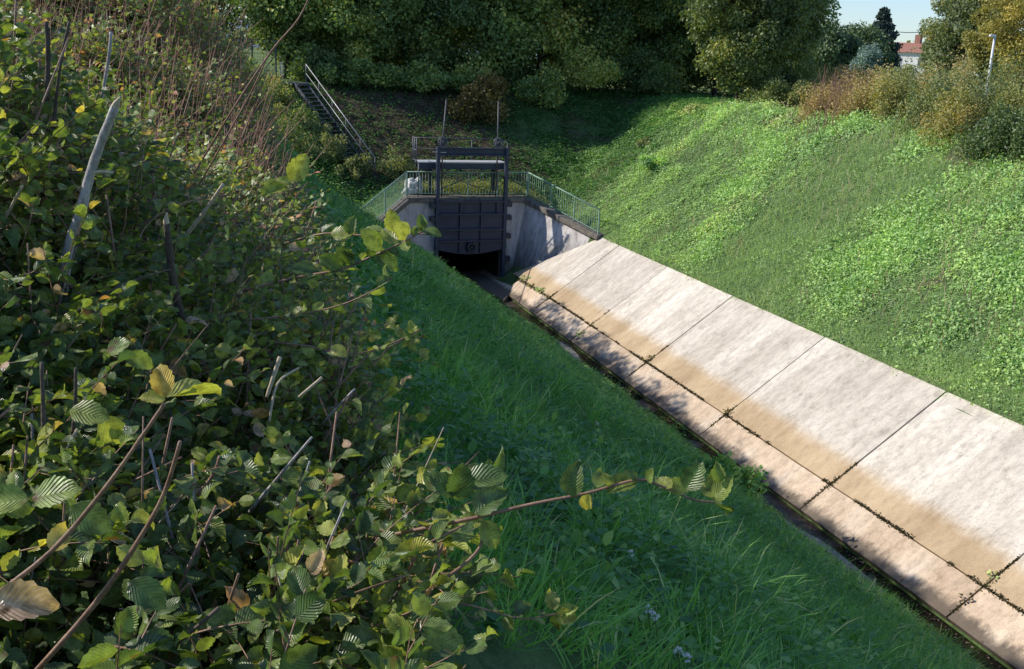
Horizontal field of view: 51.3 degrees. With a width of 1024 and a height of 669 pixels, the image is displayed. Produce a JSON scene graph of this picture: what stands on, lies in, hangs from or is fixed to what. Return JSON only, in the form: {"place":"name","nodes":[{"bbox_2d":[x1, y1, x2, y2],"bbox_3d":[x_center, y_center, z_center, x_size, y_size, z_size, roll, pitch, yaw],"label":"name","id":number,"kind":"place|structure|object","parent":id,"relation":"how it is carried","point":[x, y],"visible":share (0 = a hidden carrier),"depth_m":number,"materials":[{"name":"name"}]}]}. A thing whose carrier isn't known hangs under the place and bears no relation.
{"place":"outdoors","nodes":[
{"label":"outdoors","id":0,"kind":"place"},
{"bbox_2d":[221,20,547,57],"bbox_3d":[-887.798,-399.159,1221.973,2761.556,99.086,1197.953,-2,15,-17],"label":"hills","id":1,"kind":"structure","parent":0,"point":[258,40],"depth_m":1893.57,"materials":[{"name":"green plant"}]},
{"bbox_2d":[0,47,1023,668],"bbox_3d":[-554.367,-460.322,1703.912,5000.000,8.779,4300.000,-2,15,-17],"label":"ground","id":2,"kind":"structure","parent":0,"point":[494,655],"depth_m":38.08,"materials":[{"name":"green plant"}]},
{"bbox_2d":[35,0,269,113],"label":"shrub bank","id":3,"kind":"object","parent":2,"relation":"on","point":[229,40],"depth_m":16.48,"materials":[{"name":"green plant"}]},
{"bbox_2d":[0,0,331,227],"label":"thicket","id":4,"kind":"object","parent":2,"relation":"on","point":[182,22],"visible":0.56,"depth_m":10.01,"materials":[{"name":"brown plant"}]},
{"bbox_2d":[197,0,249,40],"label":"dark tree","id":5,"kind":"object","parent":2,"relation":"on","point":[221,3],"visible":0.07,"depth_m":59.96,"materials":[{"name":"green plant"}]},
{"bbox_2d":[231,46,265,98],"bbox_3d":[-9.554,-6.483,26.693,7.637,2.520,10.721,-2,15,-17],"label":"shrub bank","id":6,"kind":"object","parent":2,"relation":"on","point":[254,66],"visible":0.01,"depth_m":30.96,"materials":[{"name":"green plant"}]},
{"bbox_2d":[233,47,265,83],"bbox_3d":[-13.036,-8.722,36.857,9.315,3.311,12.978,-2,15,-17],"label":"shrub bank","id":7,"kind":"object","parent":2,"relation":"on","point":[252,59],"depth_m":37.28,"materials":[{"name":"green plant"}]},
{"bbox_2d":[229,38,276,79],"bbox_3d":[-13.440,-14.090,55.450,2.370,2.450,0.075,-2,15,-17],"label":"wire fence","id":8,"kind":"object","parent":2,"relation":"on","point":[252,49],"visible":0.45,"depth_m":55.48,"materials":[{"name":"metal"}]},
{"bbox_2d":[260,72,282,88],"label":"weed clump","id":9,"kind":"object","parent":2,"relation":"on","point":[271,78],"visible":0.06,"depth_m":54.02,"materials":[{"name":"green plant"}]},
{"bbox_2d":[257,71,299,114],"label":"weed clump","id":10,"kind":"object","parent":2,"relation":"on","point":[287,95],"visible":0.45,"depth_m":52.65,"materials":[{"name":"green plant"}]},
{"bbox_2d":[224,0,342,78],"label":"dark tree","id":11,"kind":"object","parent":2,"relation":"on","point":[277,22],"visible":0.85,"depth_m":56.82,"materials":[{"name":"green plant"}]},
{"bbox_2d":[269,76,299,105],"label":"weed clump","id":12,"kind":"object","parent":2,"relation":"on","point":[281,87],"visible":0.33,"depth_m":53.14,"materials":[{"name":"green plant"}]},
{"bbox_2d":[269,112,317,158],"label":"weed clump","id":13,"kind":"object","parent":2,"relation":"on","point":[299,136],"visible":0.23,"depth_m":35.95,"materials":[{"name":"green plant"}]},
{"bbox_2d":[265,99,321,134],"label":"weed clump","id":14,"kind":"object","parent":2,"relation":"on","point":[302,112],"visible":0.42,"depth_m":51.56,"materials":[{"name":"green plant"}]},
{"bbox_2d":[224,27,364,52],"bbox_3d":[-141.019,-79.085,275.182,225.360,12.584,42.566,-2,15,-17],"label":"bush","id":15,"kind":"object","parent":2,"relation":"on","point":[240,33],"visible":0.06,"depth_m":302.79,"materials":[{"name":"green plant"}]},
{"bbox_2d":[280,107,311,137],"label":"weed clump","id":16,"kind":"object","parent":2,"relation":"on","point":[304,123],"visible":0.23,"depth_m":51.17,"materials":[{"name":"green plant"}]},
{"bbox_2d":[267,1,363,62],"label":"dark tree","id":17,"kind":"object","parent":2,"relation":"on","point":[337,37],"visible":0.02,"depth_m":64.17,"materials":[{"name":"green plant"}]},
{"bbox_2d":[255,61,378,218],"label":"bank nettles","id":18,"kind":"object","parent":2,"relation":"on","point":[328,176],"visible":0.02,"depth_m":49.73,"materials":[{"name":"green plant"}]},
{"bbox_2d":[286,41,353,85],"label":"bush","id":19,"kind":"object","parent":2,"relation":"on","point":[320,69],"visible":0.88,"depth_m":56.01,"materials":[{"name":"green plant"}]},
{"bbox_2d":[302,137,338,164],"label":"weed clump","id":20,"kind":"object","parent":2,"relation":"on","point":[320,157],"visible":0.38,"depth_m":50.27,"materials":[{"name":"green plant"}]},
{"bbox_2d":[304,116,337,151],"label":"weed clump","id":21,"kind":"object","parent":2,"relation":"on","point":[326,128],"visible":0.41,"depth_m":51.34,"materials":[{"name":"green plant"}]},
{"bbox_2d":[280,62,374,178],"bbox_3d":[-9.380,-10.698,52.836,1.664,5.178,8.219,-8,18,-34],"label":"steel stairway","id":22,"kind":"object","parent":2,"relation":"on","point":[294,83],"visible":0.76,"depth_m":53.42,"materials":[{"name":"grey metal"}]},
{"bbox_2d":[318,132,348,162],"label":"weed clump","id":23,"kind":"object","parent":2,"relation":"on","point":[338,149],"visible":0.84,"depth_m":50.50,"materials":[{"name":"green plant"}]},
{"bbox_2d":[331,152,372,179],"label":"weed clump","id":24,"kind":"object","parent":2,"relation":"on","point":[363,165],"visible":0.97,"depth_m":50.22,"materials":[{"name":"green plant"}]},
{"bbox_2d":[294,0,431,87],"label":"dark tree","id":25,"kind":"object","parent":2,"relation":"on","point":[378,45],"visible":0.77,"depth_m":57.17,"materials":[{"name":"green plant"}]},
{"bbox_2d":[0,0,733,668],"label":"hedge","id":26,"kind":"object","parent":2,"relation":"on","point":[200,272],"visible":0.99,"depth_m":2.44,"materials":[{"name":"green plant"}]},
{"bbox_2d":[253,110,482,418],"bbox_3d":[-5.227,-3.271,26.267,3.068,5.919,39.487,-1,15,-12],"label":"bramble edge","id":27,"kind":"object","parent":2,"relation":"on","point":[358,243],"visible":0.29,"depth_m":9.17,"materials":[{"name":"green plant"}]},
{"bbox_2d":[322,56,418,88],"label":"bush","id":28,"kind":"object","parent":2,"relation":"on","point":[389,75],"visible":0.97,"depth_m":56.12,"materials":[{"name":"green plant"}]},
{"bbox_2d":[376,143,412,177],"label":"weed clump","id":29,"kind":"object","parent":2,"relation":"on","point":[399,165],"visible":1,"depth_m":50.86,"materials":[{"name":"green plant"}]},
{"bbox_2d":[402,188,412,194],"bbox_3d":[-4.662,-6.487,48.125,0.520,0.493,0.538,14,19,39],"label":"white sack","id":30,"kind":"object","parent":2,"relation":"on","point":[409,191],"visible":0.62,"depth_m":47.95,"materials":[{"name":"plastic"}]},
{"bbox_2d":[352,0,496,76],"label":"dark tree","id":31,"kind":"object","parent":2,"relation":"on","point":[425,27],"visible":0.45,"depth_m":58.74,"materials":[{"name":"green plant"}]},
{"bbox_2d":[402,58,487,92],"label":"bush","id":32,"kind":"object","parent":2,"relation":"on","point":[431,76],"visible":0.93,"depth_m":56.98,"materials":[{"name":"green plant"}]},
{"bbox_2d":[395,177,552,207],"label":"yellow weeds","id":33,"kind":"object","parent":2,"relation":"on","point":[473,189],"visible":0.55,"depth_m":49.71,"materials":[{"name":"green plant"}]},
{"bbox_2d":[438,67,513,124],"bbox_3d":[-1.864,-12.546,56.299,4.592,3.130,2.975,-2,15,-17],"label":"bush","id":34,"kind":"object","parent":2,"relation":"on","point":[482,103],"visible":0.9,"depth_m":55.77,"materials":[{"name":"brown plant"}]},
{"bbox_2d":[419,0,552,90],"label":"dark tree","id":35,"kind":"object","parent":2,"relation":"on","point":[488,37],"visible":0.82,"depth_m":58.87,"materials":[{"name":"green plant"}]},
{"bbox_2d":[377,195,603,301],"bbox_3d":[-3.172,-4.729,50.970,10.653,4.400,14.308,-2,15,-17],"label":"culvert headwall","id":36,"kind":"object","parent":2,"relation":"on","point":[538,231],"visible":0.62,"depth_m":48.03,"materials":[{"name":"concrete"}]},
{"bbox_2d":[404,176,423,194],"bbox_3d":[-4.406,-6.720,48.303,0.832,0.862,0.934,-2,15,-17],"label":"white sack","id":37,"kind":"object","parent":36,"relation":"on","point":[411,184],"visible":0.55,"depth_m":48.01,"materials":[{"name":"plastic"}]},
{"bbox_2d":[412,99,511,277],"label":"sluice gate","id":38,"kind":"structure","parent":36,"relation":"attached to","point":[471,227],"depth_m":47.98,"materials":[{"name":"grey metal"}]},
{"bbox_2d":[362,171,599,233],"bbox_3d":[-1.731,-5.699,46.105,10.096,2.180,4.618,-2,15,-17],"label":"guard railing","id":39,"kind":"object","parent":36,"relation":"on","point":[405,174],"visible":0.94,"depth_m":47.44,"materials":[{"name":"metal"}]},
{"bbox_2d":[290,80,703,201],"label":"leaf litter","id":40,"kind":"object","parent":2,"relation":"on","point":[473,129],"visible":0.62,"depth_m":55.18,"materials":[{"name":"plant"}]},
{"bbox_2d":[448,3,568,78],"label":"dark tree","id":41,"kind":"object","parent":2,"relation":"on","point":[479,47],"visible":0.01,"depth_m":69.72,"materials":[{"name":"green plant"}]},
{"bbox_2d":[303,76,753,212],"bbox_3d":[1.434,-10.043,55.986,23.675,5.857,13.484,-2,15,-17],"label":"bank cover","id":42,"kind":"object","parent":2,"relation":"on","point":[686,97],"visible":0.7,"depth_m":54.97,"materials":[{"name":"green plant"}]},
{"bbox_2d":[512,60,567,108],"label":"bush","id":43,"kind":"object","parent":2,"relation":"on","point":[550,92],"visible":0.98,"depth_m":57.75,"materials":[{"name":"green plant"}]},
{"bbox_2d":[277,32,817,97],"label":"undergrowth","id":44,"kind":"object","parent":2,"relation":"on","point":[707,85],"visible":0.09,"depth_m":66.17,"materials":[{"name":"green plant"}]},
{"bbox_2d":[490,0,608,90],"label":"dark tree","id":45,"kind":"object","parent":2,"relation":"on","point":[542,21],"visible":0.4,"depth_m":60.20,"materials":[{"name":"green plant"}]},
{"bbox_2d":[553,45,625,90],"bbox_3d":[4.374,-14.856,59.406,4.156,2.515,3.252,2,15,1],"label":"bush","id":46,"kind":"object","parent":2,"relation":"on","point":[596,73],"visible":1,"depth_m":59.10,"materials":[{"name":"green plant"}]},
{"bbox_2d":[546,0,677,93],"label":"dark tree","id":47,"kind":"object","parent":2,"relation":"on","point":[599,35],"visible":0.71,"depth_m":61.12,"materials":[{"name":"green plant"}]},
{"bbox_2d":[628,549,633,594],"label":"wild flower","id":48,"kind":"object","parent":2,"relation":"on","point":[631,561],"visible":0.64,"depth_m":5.42,"materials":[{"name":"green plant"}]},
{"bbox_2d":[635,136,657,147],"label":"weed clump","id":49,"kind":"object","parent":2,"relation":"on","point":[645,139],"visible":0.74,"depth_m":52.30,"materials":[{"name":"green plant"}]},
{"bbox_2d":[644,604,652,660],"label":"wild flower","id":50,"kind":"object","parent":2,"relation":"on","point":[649,621],"visible":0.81,"depth_m":4.51,"materials":[{"name":"green plant"}]},
{"bbox_2d":[320,180,979,668],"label":"weed cover","id":51,"kind":"object","parent":2,"relation":"on","point":[470,444],"visible":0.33,"depth_m":7.16,"materials":[{"name":"green plant"}]},
{"bbox_2d":[316,178,990,668],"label":"grass","id":52,"kind":"structure","parent":2,"relation":"on","point":[536,584],"depth_m":7.54,"materials":[{"name":"green plant"}]},
{"bbox_2d":[638,152,668,170],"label":"weed clump","id":53,"kind":"object","parent":2,"relation":"on","point":[649,161],"visible":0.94,"depth_m":49.00,"materials":[{"name":"green plant"}]},
{"bbox_2d":[624,61,683,96],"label":"bush","id":54,"kind":"object","parent":2,"relation":"on","point":[654,80],"visible":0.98,"depth_m":60.69,"materials":[{"name":"green plant"}]},
{"bbox_2d":[594,0,716,90],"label":"dark tree","id":55,"kind":"object","parent":2,"relation":"on","point":[671,48],"visible":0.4,"depth_m":62.22,"materials":[{"name":"green plant"}]},
{"bbox_2d":[650,610,660,659],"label":"wild flower","id":56,"kind":"object","parent":2,"relation":"on","point":[657,615],"visible":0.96,"depth_m":4.46,"materials":[{"name":"green plant"}]},
{"bbox_2d":[458,268,876,583],"bbox_3d":[3.663,2.785,30.209,3.150,0.180,48.000,-2,15,-17],"label":"channel bed","id":57,"kind":"object","parent":2,"relation":"on","point":[780,506],"visible":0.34,"depth_m":25.35,"materials":[{"name":"grey concrete"}]},
{"bbox_2d":[669,422,686,431],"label":"weed","id":58,"kind":"object","parent":57,"relation":"on","point":[681,427],"visible":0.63,"depth_m":30.52,"materials":[{"name":"green plant"}]},
{"bbox_2d":[556,341,880,591],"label":"silt bank","id":59,"kind":"structure","parent":57,"relation":"on","point":[572,351],"depth_m":23.71,"materials":[{"name":"brown soil"}]},
{"bbox_2d":[493,289,1002,668],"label":"channel litter","id":60,"kind":"object","parent":57,"relation":"on","point":[999,666],"visible":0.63,"depth_m":25.00,"materials":[{"name":"brown plant"}]},
{"bbox_2d":[673,646,682,668],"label":"wild flower","id":61,"kind":"object","parent":2,"relation":"on","point":[677,648],"visible":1,"depth_m":4.11,"materials":[{"name":"purple plant"}]},
{"bbox_2d":[682,652,691,668],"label":"wild flower","id":62,"kind":"object","parent":2,"relation":"on","point":[687,654],"visible":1,"depth_m":4.10,"materials":[{"name":"purple plant"}]},
{"bbox_2d":[659,17,736,96],"bbox_3d":[12.573,-20.062,64.799,8.602,11.648,8.537,15,19,40],"label":"dark tree","id":63,"kind":"object","parent":2,"relation":"on","point":[697,75],"visible":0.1,"depth_m":64.47,"materials":[{"name":"green plant"}]},
{"bbox_2d":[692,450,740,493],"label":"bank plant","id":64,"kind":"object","parent":2,"relation":"on","point":[726,464],"visible":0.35,"depth_m":20.91,"materials":[{"name":"green plant"}]},
{"bbox_2d":[727,463,768,497],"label":"bank plant","id":65,"kind":"object","parent":2,"relation":"on","point":[743,477],"visible":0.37,"depth_m":23.18,"materials":[{"name":"green plant"}]},
{"bbox_2d":[678,0,818,101],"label":"sunlit tree","id":66,"kind":"object","parent":2,"relation":"on","point":[750,38],"visible":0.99,"depth_m":51.76,"materials":[{"name":"green plant"}]},
{"bbox_2d":[505,237,1023,668],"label":"slope lining","id":67,"kind":"object","parent":2,"relation":"on","point":[941,479],"visible":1,"depth_m":26.80,"materials":[{"name":"concrete"}]},
{"bbox_2d":[517,277,1023,614],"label":"joint moss","id":68,"kind":"object","parent":67,"relation":"on","point":[984,585],"visible":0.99,"depth_m":25.25,"materials":[{"name":"green plant"}]},
{"bbox_2d":[958,592,973,601],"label":"weed","id":69,"kind":"object","parent":67,"relation":"on","point":[970,593],"visible":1,"depth_m":20.39,"materials":[{"name":"green plant"}]},
{"bbox_2d":[738,77,800,107],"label":"bush","id":70,"kind":"object","parent":2,"relation":"on","point":[779,88],"visible":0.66,"depth_m":51.04,"materials":[{"name":"green plant"}]},
{"bbox_2d":[729,0,821,91],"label":"dark tree","id":71,"kind":"object","parent":2,"relation":"on","point":[753,83],"visible":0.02,"depth_m":68.20,"materials":[{"name":"green plant"}]},
{"bbox_2d":[543,97,1023,418],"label":"ground cover","id":72,"kind":"object","parent":2,"relation":"on","point":[751,219],"visible":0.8,"depth_m":38.58,"materials":[{"name":"green plant"}]},
{"bbox_2d":[543,39,1023,82],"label":"wood","id":73,"kind":"object","parent":2,"relation":"on","point":[908,41],"depth_m":252.22,"materials":[{"name":"green plant"}]},
{"bbox_2d":[549,101,1023,426],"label":"bank grass","id":74,"kind":"structure","parent":2,"relation":"on","point":[775,247],"depth_m":35.70,"materials":[{"name":"green plant"}]},
{"bbox_2d":[553,98,1023,423],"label":"nettle mounds","id":75,"kind":"object","parent":2,"relation":"on","point":[862,121],"visible":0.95,"depth_m":32.79,"materials":[{"name":"green plant"}]},
{"bbox_2d":[573,96,1023,350],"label":"dry stalks","id":76,"kind":"object","parent":2,"relation":"on","point":[975,233],"visible":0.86,"depth_m":36.91,"materials":[{"name":"plant"}]},
{"bbox_2d":[757,0,841,89],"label":"dark tree","id":77,"kind":"object","parent":2,"relation":"on","point":[838,4],"visible":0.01,"depth_m":72.57,"materials":[{"name":"green plant"}]},
{"bbox_2d":[779,75,822,109],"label":"bush","id":78,"kind":"object","parent":2,"relation":"on","point":[792,99],"visible":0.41,"depth_m":50.50,"materials":[{"name":"green plant"}]},
{"bbox_2d":[761,0,841,99],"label":"sunlit tree","id":79,"kind":"object","parent":2,"relation":"on","point":[799,53],"visible":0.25,"depth_m":54.76,"materials":[{"name":"green plant"}]},
{"bbox_2d":[790,19,866,85],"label":"tree","id":80,"kind":"object","parent":2,"relation":"on","point":[829,54],"visible":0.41,"depth_m":98.26,"materials":[{"name":"green plant"}]},
{"bbox_2d":[793,80,866,122],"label":"shrub","id":81,"kind":"object","parent":2,"relation":"on","point":[823,97],"visible":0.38,"depth_m":44.26,"materials":[{"name":"green plant"}]},
{"bbox_2d":[819,63,873,90],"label":"background shrub","id":82,"kind":"object","parent":2,"relation":"on","point":[840,71],"visible":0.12,"depth_m":73.89,"materials":[{"name":"green plant"}]},
{"bbox_2d":[823,64,886,105],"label":"shrub","id":83,"kind":"object","parent":2,"relation":"on","point":[857,79],"visible":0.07,"depth_m":48.12,"materials":[{"name":"green plant"}]},
{"bbox_2d":[806,64,907,137],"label":"dry stems","id":84,"kind":"object","parent":2,"relation":"on","point":[837,87],"visible":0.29,"depth_m":43.57,"materials":[{"name":"brown plant"}]},
{"bbox_2d":[831,59,899,120],"bbox_3d":[14.320,-9.585,42.811,2.591,2.897,3.265,9,16,25],"label":"shrub","id":85,"kind":"object","parent":2,"relation":"on","point":[856,100],"visible":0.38,"depth_m":42.33,"materials":[{"name":"green plant"}]},
{"bbox_2d":[849,42,883,77],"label":"blue cypress","id":86,"kind":"object","parent":2,"relation":"on","point":[869,55],"visible":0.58,"depth_m":94.14,"materials":[{"name":"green plant"}]},
{"bbox_2d":[841,21,896,67],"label":"conifer","id":87,"kind":"object","parent":2,"relation":"on","point":[867,36],"visible":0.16,"depth_m":101.14,"materials":[{"name":"green plant"}]},
{"bbox_2d":[871,6,902,69],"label":"fir tree","id":88,"kind":"object","parent":2,"relation":"on","point":[884,23],"visible":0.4,"depth_m":106.32,"materials":[{"name":"green plant"}]},
{"bbox_2d":[863,66,918,124],"bbox_3d":[14.777,-9.006,41.146,2.374,2.617,3.103,2,15,-3],"label":"shrub","id":89,"kind":"object","parent":2,"relation":"on","point":[886,97],"visible":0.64,"depth_m":40.70,"materials":[{"name":"green plant"}]},
{"bbox_2d":[876,63,921,88],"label":"background shrub","id":90,"kind":"object","parent":2,"relation":"on","point":[907,68],"visible":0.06,"depth_m":79.70,"materials":[{"name":"green plant"}]},
{"bbox_2d":[881,41,943,93],"bbox_3d":[17.688,-10.758,46.208,4.010,3.723,3.565,-2,15,-17],"label":"shrub","id":91,"kind":"object","parent":2,"relation":"on","point":[915,75],"visible":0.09,"depth_m":45.61,"materials":[{"name":"green plant"}]},
{"bbox_2d":[886,60,962,136],"bbox_3d":[15.053,-8.441,38.501,2.589,2.921,2.532,-2,15,-17],"label":"shrub","id":92,"kind":"object","parent":2,"relation":"on","point":[917,107],"visible":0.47,"depth_m":38.54,"materials":[{"name":"green plant"}]},
{"bbox_2d":[897,35,963,79],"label":"house","id":93,"kind":"structure","parent":2,"relation":"on","point":[908,54],"depth_m":135.06,"materials":[{"name":"white paint"}]},
{"bbox_2d":[917,14,967,79],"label":"background tree","id":94,"kind":"object","parent":2,"relation":"on","point":[933,38],"visible":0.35,"depth_m":89.47,"materials":[{"name":"green plant"}]},
{"bbox_2d":[912,44,993,102],"bbox_3d":[18.214,-10.180,44.265,3.254,3.607,3.260,7,15,17],"label":"shrub","id":95,"kind":"object","parent":2,"relation":"on","point":[965,68],"visible":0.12,"depth_m":43.74,"materials":[{"name":"green plant"}]},
{"bbox_2d":[912,71,995,146],"bbox_3d":[14.964,-7.654,36.299,2.813,2.658,2.682,-2,15,-17],"label":"shrub","id":96,"kind":"object","parent":2,"relation":"on","point":[956,111],"visible":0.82,"depth_m":36.02,"materials":[{"name":"green plant"}]},
{"bbox_2d":[919,0,1023,90],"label":"background tree","id":97,"kind":"object","parent":2,"relation":"on","point":[959,21],"visible":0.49,"depth_m":86.42,"materials":[{"name":"green plant"}]},
{"bbox_2d":[936,49,1023,128],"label":"shrub","id":98,"kind":"object","parent":2,"relation":"on","point":[992,89],"visible":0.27,"depth_m":38.86,"materials":[{"name":"green plant"}]},
{"bbox_2d":[960,5,1003,95],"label":"yellow tree","id":99,"kind":"object","parent":2,"relation":"on","point":[971,36],"visible":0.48,"depth_m":81.55,"materials":[{"name":"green plant"}]},
{"bbox_2d":[948,97,1022,162],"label":"shrub","id":100,"kind":"object","parent":2,"relation":"on","point":[977,145],"visible":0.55,"depth_m":33.67,"materials":[{"name":"green plant"}]},
{"bbox_2d":[985,34,996,97],"bbox_3d":[24.686,-13.483,55.419,0.401,4.042,0.170,-2,15,-17],"label":"lamp post","id":101,"kind":"object","parent":2,"relation":"on","point":[993,43],"visible":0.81,"depth_m":55.13,"materials":[{"name":"grey metal"}]},
{"bbox_2d":[973,0,1023,89],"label":"yellow tree","id":102,"kind":"object","parent":2,"relation":"on","point":[1009,42],"visible":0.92,"depth_m":72.93,"materials":[{"name":"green plant"}]},
{"bbox_2d":[977,63,1023,123],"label":"shrub","id":103,"kind":"object","parent":2,"relation":"on","point":[1009,99],"visible":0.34,"depth_m":37.37,"materials":[{"name":"green plant"}]},
{"bbox_2d":[978,98,1023,161],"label":"shrub","id":104,"kind":"object","parent":2,"relation":"on","point":[1016,143],"visible":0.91,"depth_m":32.82,"materials":[{"name":"green plant"}]},
{"bbox_2d":[218,0,1022,75],"label":"sky","id":105,"kind":"structure","parent":0,"point":[907,15],"materials":[{"name":"white"}]},
{"bbox_2d":[440,261,1007,668],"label":"water","id":106,"kind":"structure","parent":0,"point":[893,590],"depth_m":22.81,"materials":[{"name":"liquid"}]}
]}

